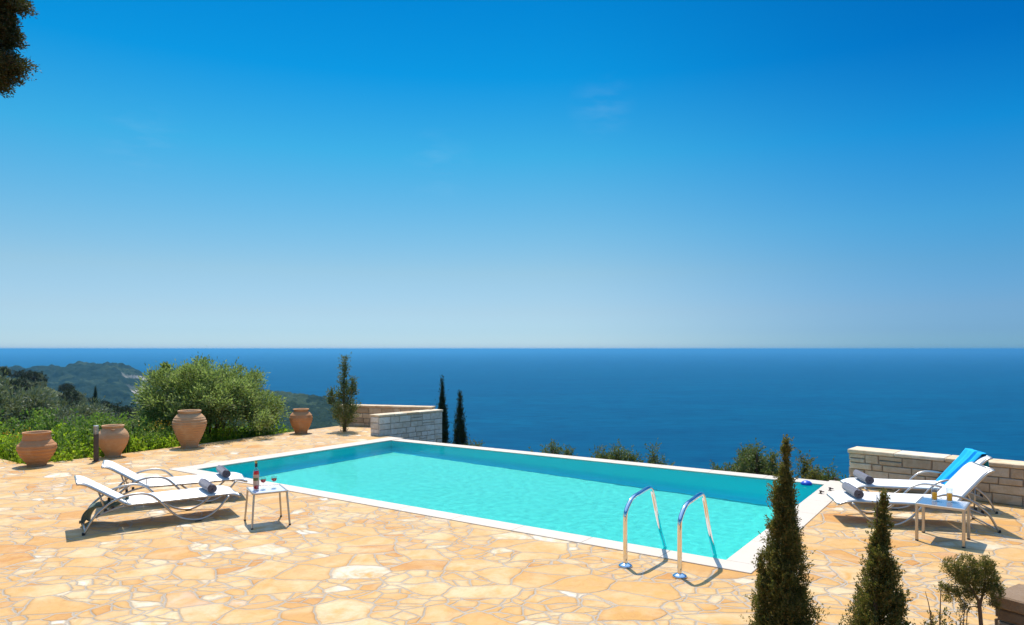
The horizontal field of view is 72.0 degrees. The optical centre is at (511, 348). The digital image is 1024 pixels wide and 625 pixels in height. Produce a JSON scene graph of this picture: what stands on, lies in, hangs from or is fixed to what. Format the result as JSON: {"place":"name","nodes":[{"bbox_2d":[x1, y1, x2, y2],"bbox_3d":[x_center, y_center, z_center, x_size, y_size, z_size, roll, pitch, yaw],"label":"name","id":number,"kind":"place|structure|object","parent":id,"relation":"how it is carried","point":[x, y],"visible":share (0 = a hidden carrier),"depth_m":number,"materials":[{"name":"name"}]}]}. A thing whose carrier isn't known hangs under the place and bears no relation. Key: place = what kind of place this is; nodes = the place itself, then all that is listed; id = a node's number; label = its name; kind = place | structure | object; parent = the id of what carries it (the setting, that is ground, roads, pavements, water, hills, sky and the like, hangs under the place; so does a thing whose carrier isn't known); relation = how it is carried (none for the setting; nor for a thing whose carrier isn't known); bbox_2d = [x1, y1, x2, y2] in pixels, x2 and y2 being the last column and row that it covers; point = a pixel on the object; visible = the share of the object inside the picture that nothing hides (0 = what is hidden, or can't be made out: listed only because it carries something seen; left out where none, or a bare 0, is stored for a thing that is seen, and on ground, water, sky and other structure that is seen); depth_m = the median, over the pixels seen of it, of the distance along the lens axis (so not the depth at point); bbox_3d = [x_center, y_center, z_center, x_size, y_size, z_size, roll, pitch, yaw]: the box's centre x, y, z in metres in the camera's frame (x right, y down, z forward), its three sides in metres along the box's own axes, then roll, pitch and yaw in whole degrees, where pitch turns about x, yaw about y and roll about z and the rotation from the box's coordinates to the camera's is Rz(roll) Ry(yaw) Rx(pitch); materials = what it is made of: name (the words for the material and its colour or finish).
{"place":"outdoors","nodes":[
{"label":"outdoors","id":0,"kind":"place"},
{"bbox_2d":[15,379,86,407],"bbox_3d":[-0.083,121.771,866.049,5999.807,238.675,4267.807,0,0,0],"label":"ground","id":1,"kind":"structure","parent":0,"point":[52,393],"depth_m":211.60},
{"bbox_2d":[0,366,12,378],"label":"dark grove tree","id":2,"kind":"object","parent":1,"relation":"on","point":[5,373],"visible":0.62,"depth_m":206.86,"materials":[{"name":"green plant"}]},
{"bbox_2d":[0,433,20,443],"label":"shrub","id":3,"kind":"object","parent":1,"relation":"on","point":[3,435],"visible":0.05,"depth_m":15.75,"materials":[{"name":"green plant"}]},
{"bbox_2d":[0,409,21,440],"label":"shrub","id":4,"kind":"object","parent":1,"relation":"on","point":[5,430],"visible":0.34,"depth_m":17.01,"materials":[{"name":"green plant"}]},
{"bbox_2d":[0,435,21,461],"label":"shrub","id":5,"kind":"object","parent":1,"relation":"on","point":[3,448],"visible":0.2,"depth_m":15.17,"materials":[{"name":"green plant"}]},
{"bbox_2d":[3,425,29,451],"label":"flowering shrub","id":6,"kind":"object","parent":1,"relation":"on","point":[7,443],"visible":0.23,"depth_m":14.92,"materials":[{"name":"green plant"}]},
{"bbox_2d":[2,377,31,388],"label":"grove tree","id":7,"kind":"object","parent":1,"relation":"on","point":[19,382],"visible":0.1,"depth_m":170.11,"materials":[{"name":"green plant"}]},
{"bbox_2d":[0,377,38,390],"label":"dark grove tree","id":8,"kind":"object","parent":1,"relation":"on","point":[17,381],"visible":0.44,"depth_m":161.57,"materials":[{"name":"green plant"}]},
{"bbox_2d":[11,369,27,378],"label":"dark grove tree","id":9,"kind":"object","parent":1,"relation":"on","point":[16,374],"visible":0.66,"depth_m":212.09,"materials":[{"name":"green plant"}]},
{"bbox_2d":[5,407,54,434],"bbox_3d":[-11.786,2.079,17.252,1.009,1.318,1.000,0,0,-4],"label":"shrub","id":10,"kind":"object","parent":1,"relation":"on","point":[30,420],"visible":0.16,"depth_m":17.30,"materials":[{"name":"green plant"}]},
{"bbox_2d":[21,369,41,384],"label":"dark grove tree","id":11,"kind":"object","parent":1,"relation":"on","point":[34,376],"visible":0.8,"depth_m":203.63,"materials":[{"name":"green plant"}]},
{"bbox_2d":[9,444,56,461],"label":"shrub","id":12,"kind":"object","parent":1,"relation":"on","point":[16,453],"visible":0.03,"depth_m":14.51,"materials":[{"name":"green plant"}]},
{"bbox_2d":[0,369,78,430],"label":"grove tree","id":13,"kind":"object","parent":1,"relation":"on","point":[36,399],"visible":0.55,"depth_m":35.78,"materials":[{"name":"green plant"}]},
{"bbox_2d":[32,380,47,387],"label":"grove tree","id":14,"kind":"object","parent":1,"relation":"on","point":[42,383],"visible":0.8,"depth_m":194.40,"materials":[{"name":"green plant"}]},
{"bbox_2d":[6,421,73,439],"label":"shrub","id":15,"kind":"object","parent":1,"relation":"on","point":[58,426],"visible":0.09,"depth_m":15.93,"materials":[{"name":"green plant"}]},
{"bbox_2d":[32,370,48,381],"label":"dark grove tree","id":16,"kind":"object","parent":1,"relation":"on","point":[44,378],"visible":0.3,"depth_m":232.42,"materials":[{"name":"green plant"}]},
{"bbox_2d":[25,385,57,400],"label":"grove tree","id":17,"kind":"object","parent":1,"relation":"on","point":[45,390],"visible":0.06,"depth_m":149.67,"materials":[{"name":"green plant"}]},
{"bbox_2d":[13,443,82,463],"bbox_3d":[-9.560,2.327,14.443,1.054,0.716,1.064,0,0,6],"label":"shrub","id":18,"kind":"object","parent":1,"relation":"on","point":[61,454],"visible":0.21,"depth_m":14.49,"materials":[{"name":"green plant"}]},
{"bbox_2d":[33,407,83,437],"bbox_3d":[-10.409,2.004,16.232,1.101,1.355,1.111,0,0,-37],"label":"shrub","id":19,"kind":"object","parent":1,"relation":"on","point":[45,426],"visible":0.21,"depth_m":16.18,"materials":[{"name":"green plant"}]},
{"bbox_2d":[53,433,71,455],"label":"shrub","id":20,"kind":"object","parent":1,"relation":"on","point":[64,445],"visible":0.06,"depth_m":14.88,"materials":[{"name":"green plant"}]},
{"bbox_2d":[56,382,73,391],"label":"dark grove tree","id":21,"kind":"object","parent":1,"relation":"on","point":[63,386],"visible":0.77,"depth_m":205.34,"materials":[{"name":"green plant"}]},
{"bbox_2d":[57,386,83,406],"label":"dark grove tree","id":22,"kind":"object","parent":1,"relation":"on","point":[73,397],"visible":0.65,"depth_m":160.07,"materials":[{"name":"green plant"}]},
{"bbox_2d":[56,427,92,447],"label":"shrub","id":23,"kind":"object","parent":1,"relation":"on","point":[77,434],"visible":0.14,"depth_m":15.48,"materials":[{"name":"green plant"}]},
{"bbox_2d":[63,388,86,401],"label":"grove tree","id":24,"kind":"object","parent":1,"relation":"on","point":[80,394],"visible":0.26,"depth_m":183.38,"materials":[{"name":"green plant"}]},
{"bbox_2d":[67,394,85,407],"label":"grove tree","id":25,"kind":"object","parent":1,"relation":"on","point":[80,399],"visible":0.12,"depth_m":175.01,"materials":[{"name":"green plant"}]},
{"bbox_2d":[57,415,99,431],"bbox_3d":[-22.032,4.568,36.061,3.645,2.629,3.227,0,0,20],"label":"grove tree","id":26,"kind":"object","parent":1,"relation":"on","point":[69,419],"depth_m":35.41,"materials":[{"name":"green plant"}]},
{"bbox_2d":[55,415,104,452],"bbox_3d":[-9.512,2.070,15.531,0.928,1.198,0.920,0,0,-1],"label":"shrub","id":27,"kind":"object","parent":1,"relation":"on","point":[86,428],"visible":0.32,"depth_m":15.48,"materials":[{"name":"green plant"}]},
{"bbox_2d":[62,433,104,458],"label":"shrub","id":28,"kind":"object","parent":1,"relation":"on","point":[90,450],"visible":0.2,"depth_m":15.08,"materials":[{"name":"green plant"}]},
{"bbox_2d":[48,396,123,423],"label":"grove tree","id":29,"kind":"object","parent":1,"relation":"on","point":[86,412],"visible":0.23,"depth_m":40.24,"materials":[{"name":"green plant"}]},
{"bbox_2d":[92,385,98,405],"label":"cypress","id":30,"kind":"object","parent":1,"relation":"on","point":[95,394],"visible":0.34,"depth_m":169.83,"materials":[{"name":"green plant"}]},
{"bbox_2d":[65,411,128,432],"bbox_3d":[-9.889,2.092,16.855,1.061,1.201,1.071,0,0,-2],"label":"shrub","id":31,"kind":"object","parent":1,"relation":"on","point":[107,422],"visible":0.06,"depth_m":16.72,"materials":[{"name":"green plant"}]},
{"bbox_2d":[81,412,125,433],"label":"shrub","id":32,"kind":"object","parent":1,"relation":"on","point":[101,417],"visible":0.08,"depth_m":16.61,"materials":[{"name":"green plant"}]},
{"bbox_2d":[91,420,131,446],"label":"shrub","id":33,"kind":"object","parent":1,"relation":"on","point":[130,430],"visible":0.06,"depth_m":15.96,"materials":[{"name":"green plant"}]},
{"bbox_2d":[84,415,146,453],"bbox_3d":[-8.974,2.095,16.023,0.964,1.165,0.973,0,0,6],"label":"shrub","id":34,"kind":"object","parent":1,"relation":"on","point":[137,432],"visible":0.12,"depth_m":15.99,"materials":[{"name":"green plant"}]},
{"bbox_2d":[0,439,232,463],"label":"grass","id":35,"kind":"structure","parent":1,"relation":"on","point":[5,452],"depth_m":14.91,"materials":[{"name":"green plant"}]},
{"bbox_2d":[101,401,131,416],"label":"dark grove tree","id":36,"kind":"object","parent":1,"relation":"on","point":[114,405],"visible":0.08,"depth_m":112.61,"materials":[{"name":"green plant"}]},
{"bbox_2d":[104,403,136,419],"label":"dark grove tree","id":37,"kind":"object","parent":1,"relation":"on","point":[129,410],"visible":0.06,"depth_m":84.77,"materials":[{"name":"green plant"}]},
{"bbox_2d":[129,417,161,435],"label":"shrub","id":38,"kind":"object","parent":1,"relation":"on","point":[148,421],"visible":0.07,"depth_m":17.69,"materials":[{"name":"green plant"}]},
{"bbox_2d":[126,411,164,432],"bbox_3d":[-19.670,4.760,38.010,3.198,2.928,2.993,0,0,29],"label":"dark grove tree","id":39,"kind":"object","parent":1,"relation":"on","point":[134,422],"visible":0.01,"depth_m":37.72,"materials":[{"name":"green plant"}]},
{"bbox_2d":[126,433,166,452],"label":"shrub","id":40,"kind":"object","parent":1,"relation":"on","point":[143,444],"visible":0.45,"depth_m":16.09,"materials":[{"name":"green plant"}]},
{"bbox_2d":[131,419,168,437],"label":"shrub","id":41,"kind":"object","parent":1,"relation":"on","point":[145,423],"visible":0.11,"depth_m":17.70,"materials":[{"name":"green plant"}]},
{"bbox_2d":[131,430,174,452],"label":"shrub","id":42,"kind":"object","parent":1,"relation":"on","point":[152,436],"visible":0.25,"depth_m":16.57,"materials":[{"name":"green plant"}]},
{"bbox_2d":[137,418,174,439],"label":"flowering shrub","id":43,"kind":"object","parent":1,"relation":"on","point":[159,426],"visible":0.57,"depth_m":17.05,"materials":[{"name":"green plant"}]},
{"bbox_2d":[154,431,180,448],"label":"shrub","id":44,"kind":"object","parent":1,"relation":"on","point":[171,442],"visible":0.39,"depth_m":16.57,"materials":[{"name":"green plant"}]},
{"bbox_2d":[129,353,290,442],"bbox_3d":[-8.099,1.425,19.009,4.109,3.071,3.887,0,0,0],"label":"olive tree","id":45,"kind":"object","parent":1,"relation":"on","point":[197,384],"visible":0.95,"depth_m":18.15,"materials":[{"name":"green plant"}]},
{"bbox_2d":[200,421,221,442],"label":"shrub","id":46,"kind":"object","parent":1,"relation":"on","point":[213,429],"visible":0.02,"depth_m":18.59,"materials":[{"name":"green plant"}]},
{"bbox_2d":[201,426,236,442],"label":"shrub","id":47,"kind":"object","parent":1,"relation":"on","point":[223,436],"visible":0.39,"depth_m":17.97,"materials":[{"name":"green plant"}]},
{"bbox_2d":[200,427,239,443],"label":"shrub","id":48,"kind":"object","parent":1,"relation":"on","point":[220,434],"visible":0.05,"depth_m":18.19,"materials":[{"name":"green plant"}]},
{"bbox_2d":[232,427,258,439],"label":"shrub","id":49,"kind":"object","parent":1,"relation":"on","point":[244,433],"visible":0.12,"depth_m":19.03,"materials":[{"name":"green plant"}]},
{"bbox_2d":[231,418,281,436],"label":"shrub","id":50,"kind":"object","parent":1,"relation":"on","point":[267,431],"visible":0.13,"depth_m":19.24,"materials":[{"name":"green plant"}]},
{"bbox_2d":[241,427,279,438],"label":"shrub","id":51,"kind":"object","parent":1,"relation":"on","point":[257,431],"visible":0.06,"depth_m":19.18,"materials":[{"name":"green plant"}]},
{"bbox_2d":[270,427,290,434],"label":"shrub","id":52,"kind":"object","parent":1,"relation":"on","point":[283,430],"visible":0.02,"depth_m":19.71,"materials":[{"name":"green plant"}]},
{"bbox_2d":[281,426,293,432],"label":"shrub","id":53,"kind":"object","parent":1,"relation":"on","point":[288,429],"visible":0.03,"depth_m":20.50,"materials":[{"name":"green plant"}]},
{"bbox_2d":[436,374,450,443],"bbox_3d":[-2.414,4.103,24.502,0.786,6.470,0.745,0,0,0],"label":"cypress","id":54,"kind":"object","parent":1,"relation":"on","point":[441,404],"visible":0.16,"depth_m":24.44,"materials":[{"name":"green plant"}]},
{"bbox_2d":[450,389,469,444],"bbox_3d":[-1.865,4.472,24.975,0.825,6.099,0.833,0,0,0],"label":"cypress","id":55,"kind":"object","parent":1,"relation":"on","point":[459,434],"visible":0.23,"depth_m":24.93,"materials":[{"name":"green plant"}]},
{"bbox_2d":[463,438,482,446],"bbox_3d":[-1.259,5.035,24.067,1.026,4.152,1.374,0,0,40],"label":"conifer","id":56,"kind":"object","parent":1,"relation":"on","point":[479,445],"visible":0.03,"depth_m":24.27,"materials":[{"name":"green plant"}]},
{"bbox_2d":[528,438,576,455],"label":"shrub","id":57,"kind":"object","parent":1,"relation":"on","point":[553,449],"depth_m":19.24,"materials":[{"name":"green plant"}]},
{"bbox_2d":[589,439,643,462],"bbox_3d":[2.646,3.619,18.322,1.966,2.646,1.356,0,0,0],"label":"bush","id":58,"kind":"object","parent":1,"relation":"on","point":[616,454],"visible":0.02,"depth_m":18.41,"materials":[{"name":"green plant"}]},
{"bbox_2d":[644,438,674,465],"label":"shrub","id":59,"kind":"object","parent":1,"relation":"on","point":[654,459],"visible":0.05,"depth_m":18.02,"materials":[{"name":"green plant"}]},
{"bbox_2d":[709,462,739,471],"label":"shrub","id":60,"kind":"object","parent":1,"relation":"on","point":[725,467],"visible":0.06,"depth_m":16.47,"materials":[{"name":"green plant"}]},
{"bbox_2d":[730,438,791,475],"bbox_3d":[5.758,3.191,16.261,1.657,2.291,1.668,0,0,10],"label":"bush","id":61,"kind":"object","parent":1,"relation":"on","point":[751,461],"visible":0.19,"depth_m":15.98,"materials":[{"name":"green plant"}]},
{"bbox_2d":[793,450,824,480],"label":"bush","id":62,"kind":"object","parent":1,"relation":"on","point":[807,472],"visible":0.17,"depth_m":15.77,"materials":[{"name":"green plant"}]},
{"bbox_2d":[814,456,848,480],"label":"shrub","id":63,"kind":"object","parent":1,"relation":"on","point":[827,477],"visible":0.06,"depth_m":15.11,"materials":[{"name":"green plant"}]},
{"bbox_2d":[3,361,148,407],"bbox_3d":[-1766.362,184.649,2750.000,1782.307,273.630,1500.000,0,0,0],"label":"headland","id":64,"kind":"structure","parent":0,"point":[114,382],"depth_m":2512.54,"materials":[{"name":"green plant"}]},
{"bbox_2d":[149,370,341,431],"bbox_3d":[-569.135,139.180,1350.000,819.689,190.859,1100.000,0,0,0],"label":"hills","id":65,"kind":"structure","parent":0,"point":[318,407],"depth_m":1209.29,"materials":[{"name":"green plant"}]},
{"bbox_2d":[0,426,1023,624],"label":"paving","id":66,"kind":"structure","parent":0,"point":[322,561],"depth_m":7.56,"materials":[{"name":"beige stone"}]},
{"bbox_2d":[0,0,41,97],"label":"tall cypress","id":67,"kind":"object","parent":66,"relation":"on","point":[12,66],"visible":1,"depth_m":7.03,"materials":[{"name":"green plant"}]},
{"bbox_2d":[16,430,56,466],"bbox_3d":[-9.375,1.967,13.916,0.680,0.666,0.680,0,0,0],"label":"terracotta jar","id":68,"kind":"object","parent":66,"relation":"on","point":[36,448],"visible":1,"depth_m":13.72,"materials":[{"name":"orange ceramic"}]},
{"bbox_2d":[92,425,99,461],"bbox_3d":[-8.501,1.931,14.414,0.150,0.738,0.150,0,0,0],"label":"bollard lamp","id":69,"kind":"object","parent":66,"relation":"on","point":[95,443],"visible":1,"depth_m":14.38,"materials":[{"name":"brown metal"}]},
{"bbox_2d":[99,424,128,457],"bbox_3d":[-8.513,1.962,15.047,0.614,0.676,0.614,0,0,0],"label":"terracotta jar","id":70,"kind":"object","parent":66,"relation":"on","point":[113,440],"visible":0.94,"depth_m":14.86,"materials":[{"name":"orange ceramic"}]},
{"bbox_2d":[74,475,240,535],"bbox_3d":[-4.742,1.978,9.500,1.951,0.650,0.778,0,0,-34],"label":"sun lounger","id":71,"kind":"object","parent":66,"relation":"on","point":[152,497],"visible":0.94,"depth_m":9.37,"materials":[{"name":"white fabric"}]},
{"bbox_2d":[81,494,128,524],"bbox_3d":[-5.356,2.107,9.340,0.568,0.378,0.372,0,0,-6],"label":"draped cloth","id":72,"kind":"object","parent":71,"relation":"hanging from","point":[87,513],"visible":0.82,"depth_m":9.27,"materials":[{"name":"grey fabric"}]},
{"bbox_2d":[199,478,216,492],"bbox_3d":[-4.244,1.902,9.832,0.128,0.126,0.550,0,0,-36],"label":"rolled towel","id":73,"kind":"object","parent":71,"relation":"on","point":[208,486],"visible":1,"depth_m":9.65,"materials":[{"name":"white fabric"}]},
{"bbox_2d":[101,460,247,510],"bbox_3d":[-5.078,1.978,10.676,1.951,0.650,0.778,0,0,-28],"label":"sun lounger","id":74,"kind":"object","parent":66,"relation":"on","point":[153,481],"visible":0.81,"depth_m":10.56,"materials":[{"name":"white fabric"}]},
{"bbox_2d":[216,465,230,477],"bbox_3d":[-4.496,1.902,10.982,0.128,0.126,0.550,0,0,-32],"label":"rolled towel","id":75,"kind":"object","parent":74,"relation":"on","point":[223,471],"visible":1,"depth_m":10.78,"materials":[{"name":"white fabric"}]},
{"bbox_2d":[172,409,206,447],"bbox_3d":[-7.539,1.867,16.489,0.754,0.866,0.754,0,0,0],"label":"terracotta jar","id":76,"kind":"object","parent":66,"relation":"on","point":[189,426],"visible":1,"depth_m":16.26,"materials":[{"name":"orange ceramic"}]},
{"bbox_2d":[244,484,290,529],"bbox_3d":[-3.240,2.075,9.330,0.501,0.450,0.561,0,0,-30],"label":"side table","id":77,"kind":"object","parent":66,"relation":"on","point":[270,489],"visible":1,"depth_m":9.23,"materials":[{"name":"metal"}]},
{"bbox_2d":[253,460,258,488],"bbox_3d":[-3.360,1.657,9.263,0.078,0.390,0.078,0,0,0],"label":"wine bottle","id":78,"kind":"object","parent":77,"relation":"on","point":[255,479],"visible":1,"depth_m":9.23,"materials":[{"name":"red glass"}]},
{"bbox_2d":[289,408,312,433],"bbox_3d":[-5.756,1.967,19.243,0.608,0.666,0.608,0,0,0],"label":"terracotta jar","id":79,"kind":"object","parent":66,"relation":"on","point":[300,420],"visible":1,"depth_m":19.05,"materials":[{"name":"orange ceramic"}]},
{"bbox_2d":[326,352,362,431],"bbox_3d":[-4.663,1.184,19.657,1.045,2.238,1.040,0,0,30],"label":"young conifer","id":80,"kind":"object","parent":66,"relation":"on","point":[345,417],"visible":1,"depth_m":19.60,"materials":[{"name":"green plant"}]},
{"bbox_2d":[339,404,442,442],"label":"stone wall","id":81,"kind":"structure","parent":66,"relation":"on","point":[414,422],"depth_m":19.78,"materials":[{"name":"stone"}]},
{"bbox_2d":[168,437,843,573],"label":"swimming pool","id":82,"kind":"structure","parent":66,"relation":"in","point":[812,506],"depth_m":10.30,"materials":[{"name":"stone"}]},
{"bbox_2d":[203,441,822,559],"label":"pool water","id":83,"kind":"structure","parent":82,"relation":"in","point":[585,498],"depth_m":11.61,"materials":[{"name":"teal liquid"}]},
{"bbox_2d":[801,480,812,485],"bbox_3d":[5.020,2.302,12.020,0.190,0.120,0.190,0,0,0],"label":"pool float","id":84,"kind":"object","parent":83,"relation":"on","point":[806,482],"visible":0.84,"depth_m":11.96,"materials":[{"name":"blue plastic"}]},
{"bbox_2d":[618,486,715,578],"bbox_3d":[1.736,2.450,7.706,0.750,1.804,1.169,0,0,35],"label":"pool ladder","id":85,"kind":"object","parent":66,"relation":"on","point":[678,574],"visible":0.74,"depth_m":7.45,"materials":[{"name":"metal"}]},
{"bbox_2d":[826,461,1000,532],"bbox_3d":[5.266,1.909,9.374,1.892,0.787,0.778,0,0,12],"label":"sun lounger","id":86,"kind":"object","parent":66,"relation":"on","point":[964,481],"visible":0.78,"depth_m":9.25,"materials":[{"name":"white fabric"}]},
{"bbox_2d":[842,482,863,498],"bbox_3d":[4.592,1.902,9.511,0.128,0.126,0.550,0,0,10],"label":"rolled towel","id":87,"kind":"object","parent":86,"relation":"on","point":[849,488],"visible":1,"depth_m":9.36,"materials":[{"name":"white fabric"}]},
{"bbox_2d":[840,454,997,513],"bbox_3d":[5.918,1.909,10.375,1.892,0.787,0.778,0,0,11],"label":"sun lounger","id":88,"kind":"object","parent":66,"relation":"on","point":[892,484],"visible":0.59,"depth_m":10.22,"materials":[{"name":"white fabric"}]},
{"bbox_2d":[853,470,873,483],"bbox_3d":[5.232,1.902,10.504,0.128,0.126,0.550,0,0,9],"label":"rolled towel","id":89,"kind":"object","parent":88,"relation":"on","point":[864,477],"visible":1,"depth_m":10.36,"materials":[{"name":"white fabric"}]},
{"bbox_2d":[936,448,988,484],"bbox_3d":[6.578,1.741,10.303,0.533,0.518,0.542,0,0,11],"label":"beach towel","id":90,"kind":"object","parent":88,"relation":"on","point":[964,457],"visible":0.73,"depth_m":10.38,"materials":[{"name":"blue fabric"}]},
{"bbox_2d":[848,446,1023,506],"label":"stone wall","id":91,"kind":"structure","parent":66,"relation":"on","point":[1003,483],"depth_m":11.12,"materials":[{"name":"stone"}]},
{"bbox_2d":[915,496,970,547],"bbox_3d":[5.188,2.075,8.493,0.541,0.450,0.501,0,0,41],"label":"side table","id":92,"kind":"object","parent":66,"relation":"on","point":[923,502],"visible":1,"depth_m":8.46,"materials":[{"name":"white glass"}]},
{"bbox_2d":[931,487,937,500],"bbox_3d":[5.160,1.770,8.615,0.068,0.165,0.068,0,0,0],"label":"juice glass","id":93,"kind":"object","parent":92,"relation":"on","point":[934,495],"visible":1,"depth_m":8.60,"materials":[{"name":"orange"}]},
{"bbox_2d":[946,488,952,500],"bbox_3d":[5.305,1.770,8.551,0.068,0.165,0.068,0,0,0],"label":"juice glass","id":94,"kind":"object","parent":92,"relation":"on","point":[949,496],"visible":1,"depth_m":8.53,"materials":[{"name":"orange"}]},
{"bbox_2d":[992,584,1023,624],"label":"stone wall","id":95,"kind":"structure","parent":66,"relation":"on","point":[1011,612],"depth_m":4.30,"materials":[{"name":"stone"}]},
{"bbox_2d":[0,350,1023,479],"bbox_3d":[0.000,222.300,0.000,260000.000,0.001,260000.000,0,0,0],"label":"sea","id":96,"kind":"structure","parent":0,"point":[702,409],"depth_m":3593.72,"materials":[{"name":"liquid"}]},
{"bbox_2d":[0,0,1023,349],"label":"sky","id":97,"kind":"structure","parent":0,"point":[175,174],"materials":[{"name":"blue"}]},
{"bbox_2d":[740,434,830,624],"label":"cypress","id":98,"kind":"object","parent":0,"point":[781,597],"visible":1,"depth_m":4.95,"materials":[{"name":"green plant"}]},
{"bbox_2d":[838,487,915,624],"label":"cypress","id":99,"kind":"object","parent":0,"point":[879,589],"visible":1,"depth_m":4.56,"materials":[{"name":"green plant"}]},
{"bbox_2d":[920,590,967,624],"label":"plant","id":100,"kind":"object","parent":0,"point":[933,622],"visible":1,"depth_m":4.10,"materials":[{"name":"green plant"}]},
{"bbox_2d":[934,552,1007,624],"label":"shrub","id":101,"kind":"object","parent":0,"point":[963,576],"visible":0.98,"depth_m":4.21,"materials":[{"name":"green plant"}]}
]}

